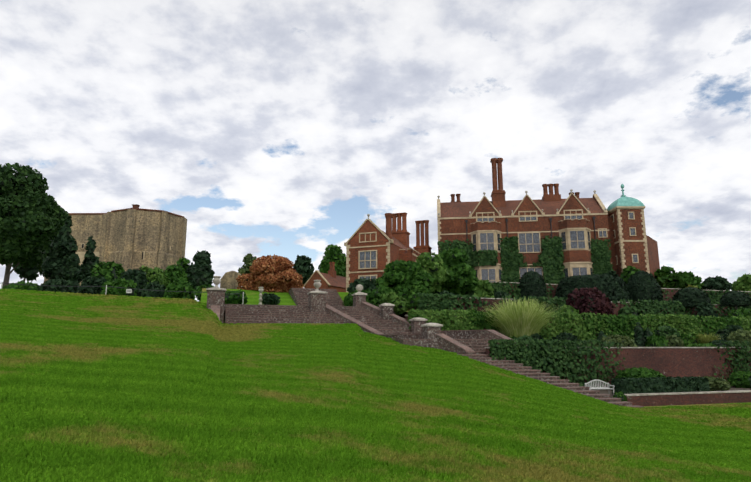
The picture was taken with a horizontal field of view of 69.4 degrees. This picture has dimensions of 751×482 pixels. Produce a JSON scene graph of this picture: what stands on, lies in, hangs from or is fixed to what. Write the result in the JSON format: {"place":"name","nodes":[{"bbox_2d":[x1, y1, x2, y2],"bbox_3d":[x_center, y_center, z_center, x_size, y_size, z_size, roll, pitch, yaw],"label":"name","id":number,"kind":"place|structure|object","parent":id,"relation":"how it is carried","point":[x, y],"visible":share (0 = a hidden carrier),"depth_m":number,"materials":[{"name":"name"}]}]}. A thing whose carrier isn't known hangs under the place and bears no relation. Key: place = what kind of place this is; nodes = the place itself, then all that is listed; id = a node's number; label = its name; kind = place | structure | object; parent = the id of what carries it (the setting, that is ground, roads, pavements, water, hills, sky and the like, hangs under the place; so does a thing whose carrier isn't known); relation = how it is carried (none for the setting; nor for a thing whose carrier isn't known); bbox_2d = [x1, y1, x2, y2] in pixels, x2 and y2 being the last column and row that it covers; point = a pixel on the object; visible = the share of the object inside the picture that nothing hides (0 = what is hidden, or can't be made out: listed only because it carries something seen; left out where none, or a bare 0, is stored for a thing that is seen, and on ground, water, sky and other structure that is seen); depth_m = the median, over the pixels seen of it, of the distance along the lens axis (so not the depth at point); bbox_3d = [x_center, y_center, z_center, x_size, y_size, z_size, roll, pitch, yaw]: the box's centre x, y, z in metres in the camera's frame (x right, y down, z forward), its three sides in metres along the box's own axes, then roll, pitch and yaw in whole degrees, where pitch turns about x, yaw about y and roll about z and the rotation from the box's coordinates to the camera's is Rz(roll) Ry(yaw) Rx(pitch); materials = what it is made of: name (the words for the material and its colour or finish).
{"place":"outdoors","nodes":[
{"label":"outdoors","id":0,"kind":"place"},
{"bbox_2d":[200,288,409,311],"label":"lawn","id":1,"kind":"structure","parent":0,"point":[253,297],"depth_m":53.50,"materials":[{"name":"green plant"}]},
{"bbox_2d":[194,284,213,300],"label":"shrub","id":2,"kind":"object","parent":1,"relation":"on","point":[197,293],"visible":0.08,"depth_m":57.84,"materials":[{"name":"green plant"}]},
{"bbox_2d":[224,290,247,303],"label":"bush","id":3,"kind":"object","parent":1,"relation":"on","point":[232,297],"visible":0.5,"depth_m":47.96,"materials":[{"name":"green plant"}]},
{"bbox_2d":[238,253,256,280],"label":"pale tree","id":4,"kind":"object","parent":1,"relation":"on","point":[248,259],"visible":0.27,"depth_m":108.55,"materials":[{"name":"green plant"}]},
{"bbox_2d":[262,293,280,304],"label":"bush","id":5,"kind":"object","parent":1,"relation":"on","point":[271,299],"visible":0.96,"depth_m":49.46,"materials":[{"name":"green plant"}]},
{"bbox_2d":[342,292,370,305],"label":"shrub","id":6,"kind":"object","parent":1,"relation":"on","point":[346,302],"visible":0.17,"depth_m":50.96,"materials":[{"name":"green plant"}]},
{"bbox_2d":[348,289,371,300],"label":"bush","id":7,"kind":"object","parent":1,"relation":"on","point":[367,291],"visible":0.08,"depth_m":51.69,"materials":[{"name":"green plant"}]},
{"bbox_2d":[346,278,378,294],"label":"bush","id":8,"kind":"object","parent":1,"relation":"on","point":[366,284],"visible":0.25,"depth_m":54.75,"materials":[{"name":"green plant"}]},
{"bbox_2d":[368,285,401,314],"bbox_3d":[0.831,5.918,51.587,3.800,3.496,3.346,10,-15,-42],"label":"shrub","id":9,"kind":"object","parent":1,"relation":"on","point":[374,297],"visible":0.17,"depth_m":50.76,"materials":[{"name":"green plant"}]},
{"bbox_2d":[395,285,420,313],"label":"bush","id":10,"kind":"object","parent":1,"relation":"on","point":[409,296],"visible":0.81,"depth_m":52.70,"materials":[{"name":"green plant"}]},
{"bbox_2d":[439,247,478,294],"bbox_3d":[8.959,4.896,62.846,6.308,8.380,5.926,0,-11,1],"label":"tree","id":11,"kind":"object","parent":1,"relation":"on","point":[462,278],"visible":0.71,"depth_m":62.01,"materials":[{"name":"green plant"}]},
{"bbox_2d":[0,0,750,300],"label":"sky","id":12,"kind":"structure","parent":0,"point":[276,127],"materials":[{"name":"white"}]},
{"bbox_2d":[644,402,750,407],"bbox_3d":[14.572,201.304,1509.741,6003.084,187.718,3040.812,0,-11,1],"label":"terrain","id":13,"kind":"structure","parent":0,"point":[696,404],"depth_m":32.28,"materials":[{"name":"green plant"}]},
{"bbox_2d":[2,280,39,290],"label":"shrub","id":14,"kind":"object","parent":13,"relation":"on","point":[29,286],"visible":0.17,"depth_m":58.18,"materials":[{"name":"green plant"}]},
{"bbox_2d":[12,264,38,281],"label":"conifer tree","id":15,"kind":"object","parent":13,"relation":"on","point":[29,274],"visible":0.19,"depth_m":70.89,"materials":[{"name":"green plant"}]},
{"bbox_2d":[0,162,66,288],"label":"tree","id":16,"kind":"object","parent":13,"relation":"on","point":[33,214],"visible":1,"depth_m":60.84,"materials":[{"name":"green plant"}]},
{"bbox_2d":[38,279,73,292],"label":"shrub","id":17,"kind":"object","parent":13,"relation":"on","point":[55,285],"visible":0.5,"depth_m":59.62,"materials":[{"name":"green plant"}]},
{"bbox_2d":[37,208,75,279],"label":"tree","id":18,"kind":"object","parent":13,"relation":"on","point":[46,247],"visible":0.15,"depth_m":79.78,"materials":[{"name":"green plant"}]},
{"bbox_2d":[41,215,79,280],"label":"conifer tree","id":19,"kind":"object","parent":13,"relation":"on","point":[64,246],"visible":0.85,"depth_m":75.00,"materials":[{"name":"green plant"}]},
{"bbox_2d":[61,253,84,292],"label":"conifer tree","id":20,"kind":"object","parent":13,"relation":"on","point":[72,272],"visible":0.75,"depth_m":68.71,"materials":[{"name":"green plant"}]},
{"bbox_2d":[80,236,99,283],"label":"conifer tree","id":21,"kind":"object","parent":13,"relation":"on","point":[89,260],"visible":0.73,"depth_m":77.30,"materials":[{"name":"green plant"}]},
{"bbox_2d":[77,276,106,294],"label":"shrub","id":22,"kind":"object","parent":13,"relation":"on","point":[91,281],"visible":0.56,"depth_m":63.84,"materials":[{"name":"green plant"}]},
{"bbox_2d":[90,261,124,280],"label":"shrub","id":23,"kind":"object","parent":13,"relation":"on","point":[113,271],"visible":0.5,"depth_m":74.14,"materials":[{"name":"green plant"}]},
{"bbox_2d":[100,278,136,295],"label":"shrub","id":24,"kind":"object","parent":13,"relation":"on","point":[123,283],"visible":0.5,"depth_m":61.93,"materials":[{"name":"green plant"}]},
{"bbox_2d":[1,282,243,303],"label":"rope barrier","id":25,"kind":"object","parent":13,"relation":"on","point":[128,290],"visible":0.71,"depth_m":47.49,"materials":[{"name":"fabric"}]},
{"bbox_2d":[120,269,146,296],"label":"shrub","id":26,"kind":"object","parent":13,"relation":"on","point":[138,277],"visible":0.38,"depth_m":69.87,"materials":[{"name":"green plant"}]},
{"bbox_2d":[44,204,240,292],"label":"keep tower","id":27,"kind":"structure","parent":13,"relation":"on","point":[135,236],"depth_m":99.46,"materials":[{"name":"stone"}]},
{"bbox_2d":[139,265,167,288],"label":"shrub","id":28,"kind":"object","parent":13,"relation":"on","point":[154,274],"visible":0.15,"depth_m":72.93,"materials":[{"name":"green plant"}]},
{"bbox_2d":[141,281,165,297],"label":"shrub","id":29,"kind":"object","parent":13,"relation":"on","point":[149,287],"visible":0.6,"depth_m":59.40,"materials":[{"name":"green plant"}]},
{"bbox_2d":[162,264,186,283],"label":"shrub","id":30,"kind":"object","parent":13,"relation":"on","point":[174,272],"visible":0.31,"depth_m":76.43,"materials":[{"name":"green plant"}]},
{"bbox_2d":[163,280,195,299],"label":"shrub","id":31,"kind":"object","parent":13,"relation":"on","point":[186,287],"visible":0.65,"depth_m":59.38,"materials":[{"name":"green plant"}]},
{"bbox_2d":[176,258,189,281],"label":"tree","id":32,"kind":"object","parent":13,"relation":"on","point":[184,263],"visible":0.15,"depth_m":93.07,"materials":[{"name":"green plant"}]},
{"bbox_2d":[185,250,214,289],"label":"tree","id":33,"kind":"object","parent":13,"relation":"on","point":[200,271],"visible":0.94,"depth_m":85.97,"materials":[{"name":"green plant"}]},
{"bbox_2d":[293,255,314,283],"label":"tree","id":34,"kind":"object","parent":13,"relation":"on","point":[302,267],"visible":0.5,"depth_m":117.94,"materials":[{"name":"green plant"}]},
{"bbox_2d":[318,244,345,276],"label":"tree","id":35,"kind":"object","parent":13,"relation":"on","point":[334,253],"visible":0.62,"depth_m":121.78,"materials":[{"name":"green plant"}]},
{"bbox_2d":[0,288,750,481],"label":"grass","id":36,"kind":"structure","parent":13,"relation":"on","point":[106,388],"depth_m":11.08,"materials":[{"name":"green plant"}]},
{"bbox_2d":[206,276,643,406],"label":"garden staircase","id":37,"kind":"structure","parent":13,"relation":"on","point":[317,305],"depth_m":41.60,"materials":[{"name":"brick"}]},
{"bbox_2d":[398,281,750,405],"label":"terrace walls","id":38,"kind":"structure","parent":13,"relation":"on","point":[684,361],"depth_m":38.75,"materials":[{"name":"brick"}]},
{"bbox_2d":[236,254,303,292],"bbox_3d":[-11.161,5.072,58.205,6.921,7.234,7.035,0,-11,1],"label":"tree","id":39,"kind":"object","parent":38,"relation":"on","point":[274,273],"visible":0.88,"depth_m":56.25,"materials":[{"name":"orange plant"}]},
{"bbox_2d":[377,292,408,313],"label":"bush","id":40,"kind":"object","parent":38,"relation":"on","point":[400,304],"visible":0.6,"depth_m":49.54,"materials":[{"name":"green plant"}]},
{"bbox_2d":[374,260,434,295],"bbox_3d":[2.766,5.457,56.088,6.892,7.293,5.982,0,-11,1],"label":"bush","id":41,"kind":"object","parent":38,"relation":"on","point":[409,275],"visible":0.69,"depth_m":54.66,"materials":[{"name":"green plant"}]},
{"bbox_2d":[416,252,449,293],"bbox_3d":[5.854,5.068,58.941,4.560,7.945,4.651,-4,-12,20],"label":"tree","id":42,"kind":"object","parent":38,"relation":"on","point":[436,269],"visible":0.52,"depth_m":57.98,"materials":[{"name":"green plant"}]},
{"bbox_2d":[433,290,454,294],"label":"plant","id":43,"kind":"object","parent":38,"relation":"on","point":[443,292],"visible":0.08,"depth_m":56.74,"materials":[{"name":"green plant"}]},
{"bbox_2d":[303,158,659,291],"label":"mansion","id":44,"kind":"structure","parent":38,"relation":"on","point":[576,223],"depth_m":79.13,"materials":[{"name":"brick"}]},
{"bbox_2d":[478,249,497,265],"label":"ivy","id":45,"kind":"object","parent":44,"relation":"attached to","point":[488,259],"visible":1,"depth_m":78.31,"materials":[{"name":"green plant"}]},
{"bbox_2d":[437,235,612,283],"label":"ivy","id":46,"kind":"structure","parent":44,"relation":"attached to","point":[550,257],"depth_m":78.49,"materials":[{"name":"green plant"}]},
{"bbox_2d":[470,250,478,266],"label":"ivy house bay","id":47,"kind":"object","parent":46,"relation":"attached to","point":[475,256],"visible":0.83,"depth_m":79.04,"materials":[{"name":"green plant"}]},
{"bbox_2d":[473,280,493,297],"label":"bush","id":48,"kind":"object","parent":38,"relation":"on","point":[484,289],"visible":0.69,"depth_m":56.63,"materials":[{"name":"green plant"}]},
{"bbox_2d":[494,291,510,298],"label":"shrub","id":49,"kind":"object","parent":38,"relation":"on","point":[498,294],"visible":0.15,"depth_m":57.73,"materials":[{"name":"green plant"}]},
{"bbox_2d":[504,299,528,309],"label":"plant","id":50,"kind":"object","parent":38,"relation":"on","point":[516,302],"visible":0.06,"depth_m":48.30,"materials":[{"name":"green plant"}]},
{"bbox_2d":[480,297,564,337],"bbox_3d":[11.727,6.791,43.795,7.232,4.407,7.816,0,-11,1],"label":"pampas plant","id":51,"kind":"object","parent":38,"relation":"on","point":[522,319],"visible":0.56,"depth_m":42.47,"materials":[{"name":"green plant"}]},
{"bbox_2d":[513,335,532,343],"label":"plant","id":52,"kind":"object","parent":38,"relation":"on","point":[524,337],"visible":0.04,"depth_m":38.56,"materials":[{"name":"green plant"}]},
{"bbox_2d":[518,270,546,298],"bbox_3d":[18.984,6.169,65.674,3.527,5.238,3.503,0,-11,1],"label":"bush","id":53,"kind":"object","parent":38,"relation":"on","point":[532,283],"depth_m":64.61,"materials":[{"name":"green plant"}]},
{"bbox_2d":[531,333,543,344],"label":"plant","id":54,"kind":"object","parent":38,"relation":"on","point":[536,336],"visible":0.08,"depth_m":42.30,"materials":[{"name":"green plant"}]},
{"bbox_2d":[548,332,584,346],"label":"plant","id":55,"kind":"object","parent":38,"relation":"on","point":[563,336],"visible":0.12,"depth_m":43.33,"materials":[{"name":"green plant"}]},
{"bbox_2d":[557,304,578,317],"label":"plant","id":56,"kind":"object","parent":38,"relation":"on","point":[568,308],"visible":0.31,"depth_m":48.66,"materials":[{"name":"green plant"}]},
{"bbox_2d":[407,308,750,342],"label":"hedge","id":57,"kind":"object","parent":38,"relation":"on","point":[458,324],"depth_m":46.71,"materials":[{"name":"green plant"}]},
{"bbox_2d":[416,292,750,320],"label":"hedge","id":58,"kind":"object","parent":38,"relation":"on","point":[655,307],"depth_m":56.85,"materials":[{"name":"green plant"}]},
{"bbox_2d":[565,287,613,317],"bbox_3d":[19.820,6.191,50.322,3.806,3.975,4.018,0,-11,1],"label":"bush","id":59,"kind":"object","parent":38,"relation":"on","point":[589,300],"visible":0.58,"depth_m":49.27,"materials":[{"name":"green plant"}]},
{"bbox_2d":[554,274,631,301],"bbox_3d":[26.132,6.475,65.446,9.224,4.548,7.419,0,-11,1],"label":"bush","id":60,"kind":"object","parent":38,"relation":"on","point":[613,287],"visible":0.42,"depth_m":63.12,"materials":[{"name":"green plant"}]},
{"bbox_2d":[585,379,614,394],"bbox_3d":[13.401,8.761,32.418,1.575,0.918,0.603,2,-11,-9],"label":"garden bench","id":61,"kind":"object","parent":38,"relation":"on","point":[600,387],"visible":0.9,"depth_m":32.67,"materials":[{"name":"white paint"}]},
{"bbox_2d":[597,331,606,345],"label":"bush","id":62,"kind":"object","parent":38,"relation":"on","point":[600,335],"visible":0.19,"depth_m":41.91,"materials":[{"name":"green plant"}]},
{"bbox_2d":[461,282,750,304],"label":"ivy wall","id":63,"kind":"structure","parent":38,"relation":"on","point":[711,293],"depth_m":65.28,"materials":[{"name":"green plant"}]},
{"bbox_2d":[602,270,618,276],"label":"shrub","id":64,"kind":"object","parent":38,"relation":"on","point":[611,272],"visible":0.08,"depth_m":74.51,"materials":[{"name":"green plant"}]},
{"bbox_2d":[600,334,636,346],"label":"plant","id":65,"kind":"object","parent":38,"relation":"on","point":[623,341],"visible":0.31,"depth_m":40.88,"materials":[{"name":"green plant"}]},
{"bbox_2d":[488,339,750,389],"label":"wall ivy","id":66,"kind":"object","parent":38,"relation":"attached to","point":[516,350],"visible":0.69,"depth_m":36.12,"materials":[{"name":"green plant"}]},
{"bbox_2d":[620,266,639,283],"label":"shrub","id":67,"kind":"object","parent":38,"relation":"on","point":[627,273],"visible":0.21,"depth_m":73.84,"materials":[{"name":"green plant"}]},
{"bbox_2d":[618,306,641,316],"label":"plant","id":68,"kind":"object","parent":38,"relation":"on","point":[626,310],"visible":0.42,"depth_m":52.82,"materials":[{"name":"green plant"}]},
{"bbox_2d":[633,322,645,346],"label":"bush","id":69,"kind":"object","parent":38,"relation":"on","point":[639,337],"visible":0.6,"depth_m":41.73,"materials":[{"name":"green plant"}]},
{"bbox_2d":[630,327,654,343],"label":"plant","id":70,"kind":"object","parent":38,"relation":"on","point":[651,330],"visible":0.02,"depth_m":45.44,"materials":[{"name":"green plant"}]},
{"bbox_2d":[627,270,663,301],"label":"bush","id":71,"kind":"object","parent":38,"relation":"on","point":[642,285],"visible":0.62,"depth_m":66.00,"materials":[{"name":"green plant"}]},
{"bbox_2d":[643,327,652,340],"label":"bush","id":72,"kind":"object","parent":38,"relation":"on","point":[648,332],"visible":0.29,"depth_m":41.80,"materials":[{"name":"green plant"}]},
{"bbox_2d":[645,335,667,346],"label":"plant","id":73,"kind":"object","parent":38,"relation":"on","point":[656,341],"visible":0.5,"depth_m":40.89,"materials":[{"name":"green plant"}]},
{"bbox_2d":[611,376,709,393],"bbox_3d":[17.436,8.890,33.100,6.596,1.221,1.345,3,-11,-16],"label":"hedge","id":74,"kind":"object","parent":38,"relation":"on","point":[633,385],"visible":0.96,"depth_m":32.58,"materials":[{"name":"green plant"}]},
{"bbox_2d":[654,265,674,287],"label":"bush","id":75,"kind":"object","parent":38,"relation":"on","point":[662,273],"visible":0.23,"depth_m":94.58,"materials":[{"name":"green plant"}]},
{"bbox_2d":[654,325,680,337],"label":"plant","id":76,"kind":"object","parent":38,"relation":"on","point":[664,330],"visible":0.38,"depth_m":45.36,"materials":[{"name":"green plant"}]},
{"bbox_2d":[665,335,684,346],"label":"plant","id":77,"kind":"object","parent":38,"relation":"on","point":[674,341],"visible":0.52,"depth_m":42.61,"materials":[{"name":"green plant"}]},
{"bbox_2d":[662,271,703,288],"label":"bush","id":78,"kind":"object","parent":38,"relation":"on","point":[679,280],"visible":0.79,"depth_m":86.07,"materials":[{"name":"green plant"}]},
{"bbox_2d":[680,333,701,345],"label":"plant","id":79,"kind":"object","parent":38,"relation":"on","point":[686,339],"visible":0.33,"depth_m":45.77,"materials":[{"name":"green plant"}]},
{"bbox_2d":[672,287,710,307],"bbox_3d":[36.710,6.809,63.174,4.121,3.027,4.089,0,-11,1],"label":"bush","id":80,"kind":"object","parent":38,"relation":"on","point":[691,297],"depth_m":61.88,"materials":[{"name":"green plant"}]},
{"bbox_2d":[685,342,717,346],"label":"plant","id":81,"kind":"object","parent":38,"relation":"on","point":[701,345],"visible":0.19,"depth_m":42.48,"materials":[{"name":"green plant"}]},
{"bbox_2d":[695,302,717,318],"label":"plant","id":82,"kind":"object","parent":38,"relation":"on","point":[704,309],"visible":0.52,"depth_m":54.55,"materials":[{"name":"green plant"}]},
{"bbox_2d":[691,333,724,343],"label":"grass plant","id":83,"kind":"object","parent":38,"relation":"on","point":[706,338],"depth_m":45.16,"materials":[{"name":"green plant"}]},
{"bbox_2d":[701,276,731,290],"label":"bush","id":84,"kind":"object","parent":38,"relation":"on","point":[716,283],"visible":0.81,"depth_m":89.68,"materials":[{"name":"green plant"}]},
{"bbox_2d":[709,340,734,346],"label":"plant","id":85,"kind":"object","parent":38,"relation":"on","point":[718,343],"visible":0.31,"depth_m":42.67,"materials":[{"name":"green plant"}]},
{"bbox_2d":[716,324,743,340],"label":"plant","id":86,"kind":"object","parent":38,"relation":"on","point":[723,331],"visible":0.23,"depth_m":47.93,"materials":[{"name":"green plant"}]},
{"bbox_2d":[719,290,750,309],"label":"topiary dome","id":87,"kind":"structure","parent":38,"relation":"on","point":[735,299],"depth_m":60.22,"materials":[{"name":"green plant"}]},
{"bbox_2d":[727,329,750,346],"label":"plant","id":88,"kind":"object","parent":38,"relation":"on","point":[739,335],"visible":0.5,"depth_m":44.02,"materials":[{"name":"green plant"}]},
{"bbox_2d":[727,308,750,320],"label":"plant","id":89,"kind":"object","parent":38,"relation":"on","point":[745,312],"visible":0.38,"depth_m":57.07,"materials":[{"name":"green plant"}]},
{"bbox_2d":[732,273,750,290],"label":"bush","id":90,"kind":"object","parent":38,"relation":"on","point":[742,283],"visible":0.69,"depth_m":110.20,"materials":[{"name":"green plant"}]},
{"bbox_2d":[612,391,627,401],"bbox_3d":[14.005,9.292,30.972,0.967,1.388,0.846,8,-14,-37],"label":"shrub bed","id":91,"kind":"object","parent":13,"relation":"on","point":[621,395],"visible":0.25,"depth_m":30.91,"materials":[{"name":"green plant"}]},
{"bbox_2d":[615,367,665,378],"bbox_3d":[17.608,9.432,36.059,3.318,2.091,3.291,0,-11,1],"label":"shrub bed","id":92,"kind":"object","parent":13,"relation":"on","point":[639,372],"visible":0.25,"depth_m":35.35,"materials":[{"name":"green plant"}]},
{"bbox_2d":[699,376,730,390],"bbox_3d":[22.333,9.726,36.040,1.850,1.502,2.366,0,-11,1],"label":"shrub bed","id":93,"kind":"object","parent":13,"relation":"on","point":[718,384],"visible":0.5,"depth_m":35.22,"materials":[{"name":"green plant"}]},
{"bbox_2d":[728,371,750,387],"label":"shrub bed","id":94,"kind":"object","parent":13,"relation":"on","point":[738,379],"visible":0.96,"depth_m":38.27,"materials":[{"name":"green plant"}]}
]}

